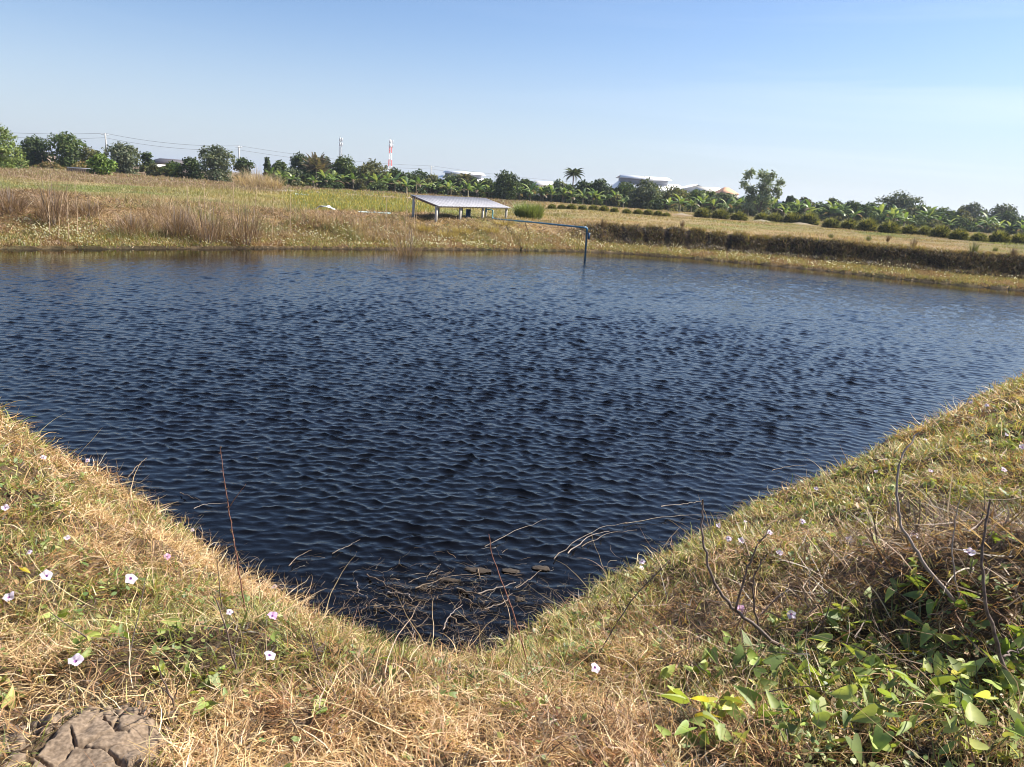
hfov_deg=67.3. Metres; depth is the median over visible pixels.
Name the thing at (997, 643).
bare branch
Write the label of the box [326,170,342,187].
banana plant
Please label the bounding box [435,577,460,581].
debris lump
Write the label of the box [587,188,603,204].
banana plant
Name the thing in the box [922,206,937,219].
banana plant
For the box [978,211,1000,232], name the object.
banana plant
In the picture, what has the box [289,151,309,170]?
round tree
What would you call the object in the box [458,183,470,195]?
understorey shrub
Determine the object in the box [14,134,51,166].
round tree
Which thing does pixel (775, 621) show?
vine plant
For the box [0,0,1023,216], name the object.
sky
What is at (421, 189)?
understorey shrub
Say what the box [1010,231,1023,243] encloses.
grass clump
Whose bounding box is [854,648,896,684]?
vine plant
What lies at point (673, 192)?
round tree
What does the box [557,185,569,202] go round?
banana plant
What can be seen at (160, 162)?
old house
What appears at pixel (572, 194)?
banana plant
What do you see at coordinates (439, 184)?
banana plant
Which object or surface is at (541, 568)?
debris lump
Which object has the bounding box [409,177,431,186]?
banana plant
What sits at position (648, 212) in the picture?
grass clump
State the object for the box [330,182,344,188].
understorey shrub
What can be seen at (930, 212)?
banana plant
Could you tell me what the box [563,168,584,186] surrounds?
coconut palm
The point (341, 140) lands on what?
cell tower
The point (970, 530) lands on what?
straw stalks
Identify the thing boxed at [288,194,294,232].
dead stalk
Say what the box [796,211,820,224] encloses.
grass clump
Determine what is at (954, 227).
understorey shrub
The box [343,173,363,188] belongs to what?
banana plant
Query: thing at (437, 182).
understorey shrub
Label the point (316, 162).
fan palm
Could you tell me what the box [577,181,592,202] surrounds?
tree
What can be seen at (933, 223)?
understorey shrub
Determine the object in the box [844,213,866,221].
tree
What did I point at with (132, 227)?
weed bush
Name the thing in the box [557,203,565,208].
grass clump
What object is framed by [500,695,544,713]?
vine plant
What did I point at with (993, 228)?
understorey shrub
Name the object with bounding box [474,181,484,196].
banana plant
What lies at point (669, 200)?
banana plant
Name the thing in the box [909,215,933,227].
tree
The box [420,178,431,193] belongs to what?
understorey shrub
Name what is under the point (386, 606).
floating twig
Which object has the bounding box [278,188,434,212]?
yellow crop
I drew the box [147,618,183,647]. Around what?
vine plant
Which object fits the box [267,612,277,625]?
morning glory
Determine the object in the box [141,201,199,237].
weed bush
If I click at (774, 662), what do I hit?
vine plant
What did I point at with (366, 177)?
banana plant
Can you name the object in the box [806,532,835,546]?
vine plant
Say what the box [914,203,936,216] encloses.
orchard tree
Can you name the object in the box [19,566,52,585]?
vine plant
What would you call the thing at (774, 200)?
banana plant
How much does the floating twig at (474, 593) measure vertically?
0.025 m
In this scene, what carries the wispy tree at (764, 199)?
on the ground at (448, 760)
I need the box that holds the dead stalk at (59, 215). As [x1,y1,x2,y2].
[58,192,63,235]
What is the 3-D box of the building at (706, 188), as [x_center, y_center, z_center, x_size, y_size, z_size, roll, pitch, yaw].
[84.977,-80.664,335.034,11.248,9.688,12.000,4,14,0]
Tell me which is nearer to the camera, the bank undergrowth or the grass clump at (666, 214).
the bank undergrowth
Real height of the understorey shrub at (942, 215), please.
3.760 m
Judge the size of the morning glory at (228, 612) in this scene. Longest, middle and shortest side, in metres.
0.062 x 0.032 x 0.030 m
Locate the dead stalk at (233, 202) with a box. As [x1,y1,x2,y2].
[228,182,234,230]
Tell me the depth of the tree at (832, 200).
172.52 m
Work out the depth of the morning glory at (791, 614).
3.67 m
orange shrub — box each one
[4,156,30,168]
[32,160,66,169]
[71,161,90,169]
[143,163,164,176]
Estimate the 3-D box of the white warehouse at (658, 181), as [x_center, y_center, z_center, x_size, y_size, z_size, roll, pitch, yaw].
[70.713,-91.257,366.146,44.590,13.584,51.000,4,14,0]
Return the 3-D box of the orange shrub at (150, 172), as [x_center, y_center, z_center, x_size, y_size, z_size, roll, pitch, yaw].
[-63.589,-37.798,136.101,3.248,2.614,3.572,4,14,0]
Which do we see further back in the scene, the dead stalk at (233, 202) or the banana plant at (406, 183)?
the banana plant at (406, 183)
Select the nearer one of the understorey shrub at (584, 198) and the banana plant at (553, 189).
the banana plant at (553, 189)
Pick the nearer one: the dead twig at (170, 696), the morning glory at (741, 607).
the dead twig at (170, 696)
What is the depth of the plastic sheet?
45.26 m
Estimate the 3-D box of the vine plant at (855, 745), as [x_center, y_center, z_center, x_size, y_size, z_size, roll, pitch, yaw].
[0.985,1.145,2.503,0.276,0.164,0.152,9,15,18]
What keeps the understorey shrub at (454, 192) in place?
on the ground at (448, 760)
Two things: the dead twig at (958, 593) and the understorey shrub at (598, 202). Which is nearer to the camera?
the dead twig at (958, 593)
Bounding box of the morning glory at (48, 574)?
[39,569,52,581]
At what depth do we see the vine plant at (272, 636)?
3.23 m
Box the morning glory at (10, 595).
[2,591,15,606]
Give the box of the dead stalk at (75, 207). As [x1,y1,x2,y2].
[71,181,77,230]
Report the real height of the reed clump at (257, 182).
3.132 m
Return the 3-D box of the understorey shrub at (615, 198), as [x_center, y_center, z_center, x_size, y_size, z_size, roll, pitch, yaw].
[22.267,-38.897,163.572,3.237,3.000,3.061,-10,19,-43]
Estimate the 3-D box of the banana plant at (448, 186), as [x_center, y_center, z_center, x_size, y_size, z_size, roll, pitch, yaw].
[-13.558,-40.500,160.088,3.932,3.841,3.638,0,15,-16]
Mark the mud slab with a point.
(97, 739)
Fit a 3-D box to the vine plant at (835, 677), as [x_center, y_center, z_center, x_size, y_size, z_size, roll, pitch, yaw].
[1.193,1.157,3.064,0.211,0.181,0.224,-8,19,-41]
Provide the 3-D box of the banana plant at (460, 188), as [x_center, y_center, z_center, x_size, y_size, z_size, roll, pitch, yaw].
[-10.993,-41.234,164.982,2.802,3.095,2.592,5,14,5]
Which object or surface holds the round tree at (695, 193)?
on the ground at (448, 760)
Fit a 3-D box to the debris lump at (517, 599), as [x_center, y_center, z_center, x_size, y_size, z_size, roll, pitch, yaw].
[0.060,1.749,6.224,0.079,0.015,0.087,4,14,0]
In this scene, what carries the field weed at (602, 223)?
on the ground at (448, 760)
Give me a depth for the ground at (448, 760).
3.56 m
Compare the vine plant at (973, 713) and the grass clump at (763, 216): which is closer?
the vine plant at (973, 713)
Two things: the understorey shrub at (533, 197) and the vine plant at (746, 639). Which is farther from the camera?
the understorey shrub at (533, 197)
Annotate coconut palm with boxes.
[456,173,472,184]
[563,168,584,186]
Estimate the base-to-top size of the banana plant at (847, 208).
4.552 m
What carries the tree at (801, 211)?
on the ground at (448, 760)
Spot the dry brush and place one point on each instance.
(358, 217)
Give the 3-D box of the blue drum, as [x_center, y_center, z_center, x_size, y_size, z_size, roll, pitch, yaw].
[-2.894,-11.075,50.752,0.304,0.850,0.320,4,14,0]
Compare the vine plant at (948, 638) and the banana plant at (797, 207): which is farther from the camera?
the banana plant at (797, 207)
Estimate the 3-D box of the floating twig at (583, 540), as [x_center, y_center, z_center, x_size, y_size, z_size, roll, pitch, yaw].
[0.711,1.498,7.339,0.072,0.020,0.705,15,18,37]
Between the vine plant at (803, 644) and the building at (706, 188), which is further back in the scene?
the building at (706, 188)
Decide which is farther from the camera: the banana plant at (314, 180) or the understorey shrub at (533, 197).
the understorey shrub at (533, 197)
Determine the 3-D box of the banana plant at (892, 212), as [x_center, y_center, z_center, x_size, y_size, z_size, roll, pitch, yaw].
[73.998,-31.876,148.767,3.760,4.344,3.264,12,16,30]
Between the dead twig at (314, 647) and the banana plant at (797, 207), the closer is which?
the dead twig at (314, 647)
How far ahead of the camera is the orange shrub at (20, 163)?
114.25 m
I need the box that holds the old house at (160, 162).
[138,158,196,176]
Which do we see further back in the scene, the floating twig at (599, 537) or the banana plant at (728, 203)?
the banana plant at (728, 203)
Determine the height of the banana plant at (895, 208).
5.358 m
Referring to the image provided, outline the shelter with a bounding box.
[411,195,509,221]
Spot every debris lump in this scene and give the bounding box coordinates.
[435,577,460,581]
[465,567,490,572]
[501,568,518,573]
[515,597,523,601]
[532,565,549,570]
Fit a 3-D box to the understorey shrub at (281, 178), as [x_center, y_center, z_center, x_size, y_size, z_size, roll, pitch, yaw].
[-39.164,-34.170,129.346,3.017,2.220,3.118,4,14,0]
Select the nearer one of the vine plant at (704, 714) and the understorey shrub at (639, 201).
the vine plant at (704, 714)
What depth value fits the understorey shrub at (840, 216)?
163.67 m
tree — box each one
[0,124,26,168]
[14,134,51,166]
[44,131,87,166]
[73,146,103,166]
[83,152,118,174]
[101,141,142,174]
[139,151,154,173]
[157,160,182,177]
[174,156,204,179]
[197,144,238,181]
[233,157,255,181]
[262,156,271,179]
[268,168,290,184]
[271,159,287,170]
[285,167,302,184]
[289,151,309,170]
[297,169,312,185]
[303,169,318,185]
[313,169,328,184]
[324,156,334,169]
[328,170,340,182]
[329,154,359,188]
[353,158,391,189]
[388,167,405,191]
[403,174,426,192]
[411,168,429,179]
[427,173,439,190]
[440,172,462,192]
[461,176,480,184]
[477,177,493,197]
[488,169,521,199]
[520,178,531,199]
[527,178,537,195]
[551,178,566,190]
[575,179,585,193]
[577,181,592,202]
[590,178,612,202]
[608,181,634,206]
[624,176,664,208]
[659,185,689,209]
[681,189,714,212]
[705,189,716,197]
[710,192,737,212]
[738,168,785,213]
[785,195,796,203]
[797,206,818,218]
[799,196,813,208]
[813,201,824,210]
[826,197,841,216]
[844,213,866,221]
[845,201,864,213]
[854,203,873,220]
[867,202,878,211]
[873,189,924,210]
[905,205,919,214]
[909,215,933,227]
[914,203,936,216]
[936,207,954,216]
[941,216,975,231]
[957,201,987,218]
[957,209,971,216]
[984,203,1019,218]
[999,210,1019,222]
[1004,220,1023,234]
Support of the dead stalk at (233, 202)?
on the ground at (448, 760)
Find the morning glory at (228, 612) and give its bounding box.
[226,609,232,617]
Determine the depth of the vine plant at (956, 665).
2.88 m
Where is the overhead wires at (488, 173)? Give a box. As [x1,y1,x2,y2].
[434,166,612,184]
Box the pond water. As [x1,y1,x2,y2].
[0,249,1023,656]
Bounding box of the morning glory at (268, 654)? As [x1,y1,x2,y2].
[263,651,275,664]
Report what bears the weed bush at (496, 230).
on the ground at (448, 760)
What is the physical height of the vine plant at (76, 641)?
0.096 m
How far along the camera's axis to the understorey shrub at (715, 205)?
171.48 m
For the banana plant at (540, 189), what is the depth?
164.66 m
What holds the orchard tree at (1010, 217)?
on the ground at (448, 760)
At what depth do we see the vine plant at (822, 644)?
3.33 m
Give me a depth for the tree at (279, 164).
158.86 m
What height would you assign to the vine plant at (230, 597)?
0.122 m
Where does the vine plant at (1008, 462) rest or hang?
on the ground at (448, 760)
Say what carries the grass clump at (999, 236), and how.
on the ground at (448, 760)
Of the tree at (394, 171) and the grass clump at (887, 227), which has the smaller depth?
the grass clump at (887, 227)
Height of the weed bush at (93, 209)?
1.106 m
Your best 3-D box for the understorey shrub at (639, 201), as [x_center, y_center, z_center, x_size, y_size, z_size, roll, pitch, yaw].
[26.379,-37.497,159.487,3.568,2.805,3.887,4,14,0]
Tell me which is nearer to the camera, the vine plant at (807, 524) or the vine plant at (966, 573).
the vine plant at (966, 573)
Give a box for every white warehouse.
[435,170,484,181]
[612,175,701,192]
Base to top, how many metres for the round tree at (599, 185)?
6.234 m
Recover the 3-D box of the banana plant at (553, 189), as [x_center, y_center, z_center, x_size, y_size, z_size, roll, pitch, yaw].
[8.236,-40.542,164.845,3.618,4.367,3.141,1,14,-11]
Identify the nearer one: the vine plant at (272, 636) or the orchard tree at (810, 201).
the vine plant at (272, 636)
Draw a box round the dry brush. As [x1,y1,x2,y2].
[0,185,614,245]
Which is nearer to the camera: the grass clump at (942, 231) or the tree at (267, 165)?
the grass clump at (942, 231)
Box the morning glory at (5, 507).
[1,504,9,514]
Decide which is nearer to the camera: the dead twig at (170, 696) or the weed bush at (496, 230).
the dead twig at (170, 696)
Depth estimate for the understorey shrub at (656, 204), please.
155.30 m
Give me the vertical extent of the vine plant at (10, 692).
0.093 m
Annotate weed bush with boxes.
[0,182,37,213]
[18,172,79,225]
[64,194,114,217]
[98,208,160,235]
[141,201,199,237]
[177,201,234,244]
[215,200,272,245]
[363,249,406,261]
[384,221,439,256]
[412,221,436,231]
[435,227,459,236]
[452,224,474,233]
[475,222,501,232]
[493,219,515,226]
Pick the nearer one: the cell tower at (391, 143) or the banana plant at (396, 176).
the banana plant at (396, 176)
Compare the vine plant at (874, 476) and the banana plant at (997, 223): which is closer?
the vine plant at (874, 476)
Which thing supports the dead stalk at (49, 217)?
on the ground at (448, 760)
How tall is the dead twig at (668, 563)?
0.564 m
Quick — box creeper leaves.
[0,377,1023,766]
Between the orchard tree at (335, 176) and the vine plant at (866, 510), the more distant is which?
the orchard tree at (335, 176)
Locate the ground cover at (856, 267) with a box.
[0,212,1023,288]
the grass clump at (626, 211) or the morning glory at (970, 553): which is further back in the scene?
the grass clump at (626, 211)
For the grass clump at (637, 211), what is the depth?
96.38 m
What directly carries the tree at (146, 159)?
on the ground at (448, 760)
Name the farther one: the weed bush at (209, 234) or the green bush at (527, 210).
the green bush at (527, 210)
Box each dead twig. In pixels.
[50,612,108,654]
[127,574,146,664]
[149,664,181,721]
[214,596,241,680]
[217,562,222,613]
[220,446,245,611]
[308,624,321,668]
[489,536,527,663]
[595,560,670,661]
[610,654,660,754]
[786,594,832,644]
[951,493,960,608]
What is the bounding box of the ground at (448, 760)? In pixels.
[0,156,1023,766]
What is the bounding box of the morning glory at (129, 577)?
[125,574,137,586]
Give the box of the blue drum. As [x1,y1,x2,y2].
[466,209,470,217]
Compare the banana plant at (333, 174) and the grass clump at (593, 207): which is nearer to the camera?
the grass clump at (593, 207)
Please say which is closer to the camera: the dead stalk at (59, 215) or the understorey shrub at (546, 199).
the dead stalk at (59, 215)
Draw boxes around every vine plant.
[0,673,25,708]
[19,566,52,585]
[30,501,62,512]
[39,604,69,622]
[55,478,86,493]
[64,635,97,669]
[72,624,131,652]
[146,652,189,680]
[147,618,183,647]
[190,665,226,693]
[192,687,227,718]
[217,596,247,608]
[267,631,310,656]
[311,690,351,719]
[375,657,397,682]
[445,679,460,700]
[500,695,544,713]
[624,587,649,601]
[641,720,722,756]
[656,685,745,722]
[658,659,710,682]
[689,696,750,748]
[702,629,752,675]
[713,644,788,684]
[716,685,796,725]
[747,655,805,698]
[754,690,821,737]
[767,606,799,626]
[768,629,832,668]
[770,503,788,513]
[771,711,861,765]
[783,657,848,695]
[789,521,816,531]
[790,639,864,666]
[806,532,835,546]
[806,684,898,728]
[808,596,857,634]
[818,642,890,667]
[822,692,901,755]
[828,468,850,476]
[832,587,871,652]
[842,667,912,704]
[845,534,880,553]
[853,586,909,646]
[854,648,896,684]
[859,503,876,516]
[870,471,890,482]
[880,675,946,715]
[887,702,988,755]
[890,557,928,592]
[896,575,967,649]
[900,591,990,657]
[906,654,976,691]
[923,476,947,487]
[925,677,998,725]
[927,650,1015,684]
[940,557,988,605]
[947,649,1023,706]
[955,694,1023,761]
[962,451,979,461]
[965,623,1023,664]
[973,676,1022,711]
[982,424,998,433]
[982,467,1003,480]
[984,633,1023,674]
[987,526,1023,547]
[999,439,1019,449]
[1003,456,1020,469]
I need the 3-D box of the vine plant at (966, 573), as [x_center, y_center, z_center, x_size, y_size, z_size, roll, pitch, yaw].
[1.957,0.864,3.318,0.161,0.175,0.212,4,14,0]
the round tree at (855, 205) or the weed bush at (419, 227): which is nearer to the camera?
the weed bush at (419, 227)
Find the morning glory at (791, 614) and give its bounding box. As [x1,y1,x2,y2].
[787,610,795,618]
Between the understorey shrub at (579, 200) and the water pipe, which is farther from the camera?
the understorey shrub at (579, 200)
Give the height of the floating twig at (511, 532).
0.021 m
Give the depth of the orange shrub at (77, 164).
140.96 m
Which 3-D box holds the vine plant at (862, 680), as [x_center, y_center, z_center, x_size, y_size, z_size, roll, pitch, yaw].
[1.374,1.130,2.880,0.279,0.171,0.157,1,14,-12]
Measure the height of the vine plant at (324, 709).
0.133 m
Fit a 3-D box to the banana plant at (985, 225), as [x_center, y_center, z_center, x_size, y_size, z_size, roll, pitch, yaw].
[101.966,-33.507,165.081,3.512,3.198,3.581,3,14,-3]
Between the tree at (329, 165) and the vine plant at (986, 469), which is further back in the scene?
the tree at (329, 165)
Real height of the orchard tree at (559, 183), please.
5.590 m
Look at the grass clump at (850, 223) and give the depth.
92.12 m
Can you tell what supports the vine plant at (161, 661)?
on the ground at (448, 760)
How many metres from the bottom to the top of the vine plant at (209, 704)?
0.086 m
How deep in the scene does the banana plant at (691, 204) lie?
153.95 m
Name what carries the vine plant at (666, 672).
on the ground at (448, 760)
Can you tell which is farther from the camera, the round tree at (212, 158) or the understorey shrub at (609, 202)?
the understorey shrub at (609, 202)
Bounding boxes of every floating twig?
[366,574,407,595]
[373,605,400,608]
[388,591,412,599]
[415,573,475,588]
[456,587,495,601]
[480,582,515,593]
[484,519,544,546]
[554,522,626,558]
[567,531,608,553]
[581,530,630,546]
[623,515,717,523]
[661,501,699,506]
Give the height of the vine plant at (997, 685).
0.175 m
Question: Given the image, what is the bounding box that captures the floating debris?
[104,459,832,653]
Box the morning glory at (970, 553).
[963,548,975,564]
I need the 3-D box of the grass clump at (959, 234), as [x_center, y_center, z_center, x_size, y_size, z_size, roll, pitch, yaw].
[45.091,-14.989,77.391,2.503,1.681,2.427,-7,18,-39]
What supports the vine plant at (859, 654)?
on the ground at (448, 760)
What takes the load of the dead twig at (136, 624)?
on the ground at (448, 760)
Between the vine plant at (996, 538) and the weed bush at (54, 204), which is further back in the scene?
the weed bush at (54, 204)
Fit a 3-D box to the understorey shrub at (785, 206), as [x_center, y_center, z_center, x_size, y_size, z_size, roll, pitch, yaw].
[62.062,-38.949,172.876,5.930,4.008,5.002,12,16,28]
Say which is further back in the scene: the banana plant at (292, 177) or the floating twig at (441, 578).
the banana plant at (292, 177)
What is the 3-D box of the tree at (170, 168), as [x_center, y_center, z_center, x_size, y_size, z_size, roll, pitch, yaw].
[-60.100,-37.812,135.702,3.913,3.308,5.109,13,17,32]
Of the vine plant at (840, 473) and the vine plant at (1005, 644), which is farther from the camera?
the vine plant at (840, 473)
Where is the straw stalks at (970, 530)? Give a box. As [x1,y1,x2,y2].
[0,380,1023,766]
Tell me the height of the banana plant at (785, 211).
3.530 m
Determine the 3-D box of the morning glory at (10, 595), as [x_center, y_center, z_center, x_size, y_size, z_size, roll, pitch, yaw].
[-2.252,0.988,3.469,0.051,0.107,0.052,4,40,1]
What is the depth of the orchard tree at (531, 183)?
179.29 m
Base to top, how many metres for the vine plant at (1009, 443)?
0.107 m
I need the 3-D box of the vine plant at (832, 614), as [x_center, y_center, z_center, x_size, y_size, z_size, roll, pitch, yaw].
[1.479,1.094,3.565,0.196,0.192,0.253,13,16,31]
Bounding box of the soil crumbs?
[0,700,203,766]
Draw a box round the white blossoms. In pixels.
[2,215,1017,283]
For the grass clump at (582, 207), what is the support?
on the ground at (448, 760)
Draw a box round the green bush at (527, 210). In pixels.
[510,201,545,219]
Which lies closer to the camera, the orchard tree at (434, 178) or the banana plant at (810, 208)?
the banana plant at (810, 208)
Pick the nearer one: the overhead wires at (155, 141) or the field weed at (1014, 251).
the field weed at (1014, 251)
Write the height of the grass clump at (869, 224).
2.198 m
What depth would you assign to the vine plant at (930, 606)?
3.33 m
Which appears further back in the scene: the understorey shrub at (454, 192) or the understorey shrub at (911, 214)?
the understorey shrub at (911, 214)
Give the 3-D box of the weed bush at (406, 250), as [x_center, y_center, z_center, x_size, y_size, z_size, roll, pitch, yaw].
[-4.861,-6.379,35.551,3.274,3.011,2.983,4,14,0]
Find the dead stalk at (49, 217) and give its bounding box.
[45,197,50,236]
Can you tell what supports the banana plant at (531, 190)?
on the ground at (448, 760)
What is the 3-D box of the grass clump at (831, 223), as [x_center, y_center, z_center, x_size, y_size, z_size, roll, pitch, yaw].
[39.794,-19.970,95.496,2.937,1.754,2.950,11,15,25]
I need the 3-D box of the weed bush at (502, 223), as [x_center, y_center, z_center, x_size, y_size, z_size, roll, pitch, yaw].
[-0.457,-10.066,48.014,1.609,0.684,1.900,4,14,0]
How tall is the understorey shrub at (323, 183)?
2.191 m
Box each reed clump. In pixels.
[231,169,254,186]
[232,165,274,188]
[259,173,289,189]
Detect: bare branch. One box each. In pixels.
[700,499,791,655]
[759,586,790,615]
[895,432,959,611]
[980,499,1023,683]
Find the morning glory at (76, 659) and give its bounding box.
[68,653,83,673]
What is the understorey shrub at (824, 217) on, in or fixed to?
on the ground at (448, 760)
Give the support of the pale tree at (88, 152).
on the ground at (448, 760)
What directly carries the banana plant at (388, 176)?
on the ground at (448, 760)
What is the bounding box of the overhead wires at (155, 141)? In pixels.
[106,133,206,149]
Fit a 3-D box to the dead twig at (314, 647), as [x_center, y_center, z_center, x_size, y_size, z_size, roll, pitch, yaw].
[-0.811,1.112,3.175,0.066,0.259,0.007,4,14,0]
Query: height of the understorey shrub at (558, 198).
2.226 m
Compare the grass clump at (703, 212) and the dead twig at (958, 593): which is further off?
the grass clump at (703, 212)
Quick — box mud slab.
[26,712,164,766]
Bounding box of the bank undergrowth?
[562,220,1023,279]
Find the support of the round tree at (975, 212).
on the ground at (448, 760)
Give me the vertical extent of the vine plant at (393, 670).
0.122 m
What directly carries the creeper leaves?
on the ground at (448, 760)
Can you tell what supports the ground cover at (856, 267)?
on the ground at (448, 760)
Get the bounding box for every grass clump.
[547,203,556,208]
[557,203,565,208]
[566,203,577,209]
[578,204,587,209]
[588,204,598,210]
[598,206,609,211]
[610,207,618,211]
[622,208,632,213]
[632,208,643,214]
[643,209,652,214]
[652,209,662,215]
[661,212,671,216]
[691,206,710,217]
[710,208,730,219]
[730,210,748,220]
[753,212,768,219]
[765,212,782,222]
[781,210,800,222]
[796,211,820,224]
[820,217,840,227]
[839,217,857,228]
[853,216,879,231]
[876,219,902,233]
[899,223,918,234]
[915,225,930,235]
[926,225,950,237]
[946,228,971,239]
[969,231,988,241]
[987,229,1012,242]
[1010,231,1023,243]
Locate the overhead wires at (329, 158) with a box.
[242,146,425,168]
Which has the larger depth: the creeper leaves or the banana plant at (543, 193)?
the banana plant at (543, 193)
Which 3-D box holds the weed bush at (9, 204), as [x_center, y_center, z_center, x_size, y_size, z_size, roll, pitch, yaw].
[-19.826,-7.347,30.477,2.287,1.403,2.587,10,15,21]
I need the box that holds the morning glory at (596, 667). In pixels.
[583,663,599,673]
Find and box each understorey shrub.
[271,174,286,185]
[290,180,305,186]
[315,177,333,187]
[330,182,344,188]
[353,178,365,189]
[366,182,388,191]
[396,183,410,192]
[403,175,415,191]
[411,186,427,193]
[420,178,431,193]
[426,181,444,193]
[434,185,446,194]
[441,176,459,194]
[449,189,462,195]
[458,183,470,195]
[469,188,487,197]
[512,193,525,199]
[517,181,533,200]
[528,195,541,201]
[536,185,554,201]
[541,185,556,201]
[553,195,566,202]
[556,186,576,202]
[565,197,583,203]
[575,191,591,203]
[585,187,595,203]
[590,199,603,205]
[600,192,610,205]
[608,194,620,206]
[619,191,628,205]
[630,198,646,208]
[649,198,663,209]
[667,206,689,211]
[686,203,699,212]
[707,197,720,210]
[715,204,725,209]
[729,208,741,214]
[778,202,796,217]
[817,212,828,220]
[832,213,847,221]
[871,214,888,224]
[886,216,906,225]
[905,211,913,224]
[908,219,928,227]
[927,219,945,228]
[934,214,946,220]
[950,223,961,230]
[962,215,979,230]
[966,227,981,231]
[976,217,989,231]
[986,224,1006,232]
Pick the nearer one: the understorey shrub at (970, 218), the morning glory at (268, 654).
the morning glory at (268, 654)
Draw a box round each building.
[534,180,552,195]
[692,186,719,191]
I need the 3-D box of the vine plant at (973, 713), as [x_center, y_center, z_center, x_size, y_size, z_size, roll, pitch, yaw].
[1.341,1.094,2.433,0.261,0.162,0.176,8,15,15]
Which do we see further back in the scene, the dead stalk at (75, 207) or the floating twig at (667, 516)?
the dead stalk at (75, 207)
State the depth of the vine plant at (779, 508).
7.07 m
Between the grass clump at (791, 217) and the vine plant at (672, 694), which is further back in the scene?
the grass clump at (791, 217)
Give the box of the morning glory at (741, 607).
[737,605,745,614]
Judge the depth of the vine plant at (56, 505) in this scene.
4.95 m
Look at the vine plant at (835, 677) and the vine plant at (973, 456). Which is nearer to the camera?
the vine plant at (835, 677)
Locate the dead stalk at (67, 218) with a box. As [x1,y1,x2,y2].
[66,200,69,238]
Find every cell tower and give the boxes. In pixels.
[339,138,342,155]
[388,140,392,170]
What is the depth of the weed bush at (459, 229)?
44.10 m
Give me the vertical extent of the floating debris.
0.084 m
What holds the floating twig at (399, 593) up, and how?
on the pond water
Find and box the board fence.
[67,167,95,172]
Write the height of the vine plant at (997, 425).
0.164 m
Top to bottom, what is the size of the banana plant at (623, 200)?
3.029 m
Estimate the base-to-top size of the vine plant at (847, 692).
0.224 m
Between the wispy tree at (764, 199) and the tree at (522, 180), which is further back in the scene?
the tree at (522, 180)
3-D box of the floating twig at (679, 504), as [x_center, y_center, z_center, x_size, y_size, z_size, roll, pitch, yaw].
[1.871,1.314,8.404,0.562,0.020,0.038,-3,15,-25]
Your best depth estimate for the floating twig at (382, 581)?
6.30 m
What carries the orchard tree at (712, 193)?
on the ground at (448, 760)
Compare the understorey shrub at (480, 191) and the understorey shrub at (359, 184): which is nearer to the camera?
the understorey shrub at (359, 184)
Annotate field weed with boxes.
[597,219,606,227]
[909,237,918,246]
[966,239,982,252]
[1010,247,1018,255]
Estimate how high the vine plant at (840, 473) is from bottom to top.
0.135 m
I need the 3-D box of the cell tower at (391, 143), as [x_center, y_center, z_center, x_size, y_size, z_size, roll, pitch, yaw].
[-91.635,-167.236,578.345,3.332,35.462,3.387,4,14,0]
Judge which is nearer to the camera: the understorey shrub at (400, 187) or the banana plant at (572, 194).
the understorey shrub at (400, 187)
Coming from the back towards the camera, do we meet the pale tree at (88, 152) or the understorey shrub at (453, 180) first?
the understorey shrub at (453, 180)
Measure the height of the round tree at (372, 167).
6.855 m
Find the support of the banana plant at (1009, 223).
on the ground at (448, 760)
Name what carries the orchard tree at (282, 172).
on the ground at (448, 760)
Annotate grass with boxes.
[0,165,1023,257]
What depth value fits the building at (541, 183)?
293.05 m
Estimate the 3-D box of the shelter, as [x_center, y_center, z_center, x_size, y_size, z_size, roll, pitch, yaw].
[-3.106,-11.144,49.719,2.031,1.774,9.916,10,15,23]
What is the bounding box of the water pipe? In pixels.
[493,217,589,259]
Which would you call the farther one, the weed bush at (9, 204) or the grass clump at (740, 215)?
the grass clump at (740, 215)
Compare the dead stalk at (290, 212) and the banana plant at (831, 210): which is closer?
the dead stalk at (290, 212)
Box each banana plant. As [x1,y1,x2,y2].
[264,167,276,176]
[287,172,299,182]
[306,176,320,187]
[317,169,335,188]
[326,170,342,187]
[335,174,350,188]
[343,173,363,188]
[358,171,372,189]
[369,173,387,183]
[378,172,396,188]
[390,173,408,191]
[396,177,414,193]
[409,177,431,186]
[429,181,442,193]
[439,180,455,195]
[456,185,464,195]
[461,178,475,196]
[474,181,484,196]
[513,186,529,199]
[522,182,542,200]
[534,186,548,200]
[537,185,551,201]
[543,184,559,201]
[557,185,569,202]
[557,190,570,201]
[564,189,579,202]
[574,189,589,203]
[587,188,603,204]
[587,188,604,204]
[601,194,613,205]
[617,194,629,207]
[661,198,677,210]
[671,194,689,211]
[685,198,698,211]
[689,193,714,207]
[705,199,717,213]
[718,197,739,210]
[731,195,745,207]
[735,196,746,213]
[769,197,784,212]
[776,204,791,218]
[792,199,807,210]
[797,199,821,211]
[817,207,826,218]
[821,204,840,218]
[822,200,841,216]
[827,201,850,218]
[834,204,850,215]
[847,207,864,219]
[872,203,890,216]
[881,204,908,218]
[884,208,903,222]
[894,212,915,225]
[911,208,943,220]
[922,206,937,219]
[942,218,956,228]
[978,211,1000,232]
[983,221,994,231]
[988,217,1005,229]
[1002,221,1017,233]
[1015,221,1023,233]
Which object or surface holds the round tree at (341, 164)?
on the ground at (448, 760)
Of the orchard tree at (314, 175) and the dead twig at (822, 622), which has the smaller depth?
the dead twig at (822, 622)
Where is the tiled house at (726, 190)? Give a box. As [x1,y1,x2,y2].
[715,187,738,196]
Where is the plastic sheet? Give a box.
[316,205,334,209]
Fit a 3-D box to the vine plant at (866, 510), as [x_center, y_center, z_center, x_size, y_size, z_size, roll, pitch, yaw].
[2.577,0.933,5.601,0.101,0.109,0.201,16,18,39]
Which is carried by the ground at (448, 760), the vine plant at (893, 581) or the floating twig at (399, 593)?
the vine plant at (893, 581)
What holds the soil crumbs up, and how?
on the ground at (448, 760)
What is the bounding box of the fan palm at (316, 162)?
[298,152,332,185]

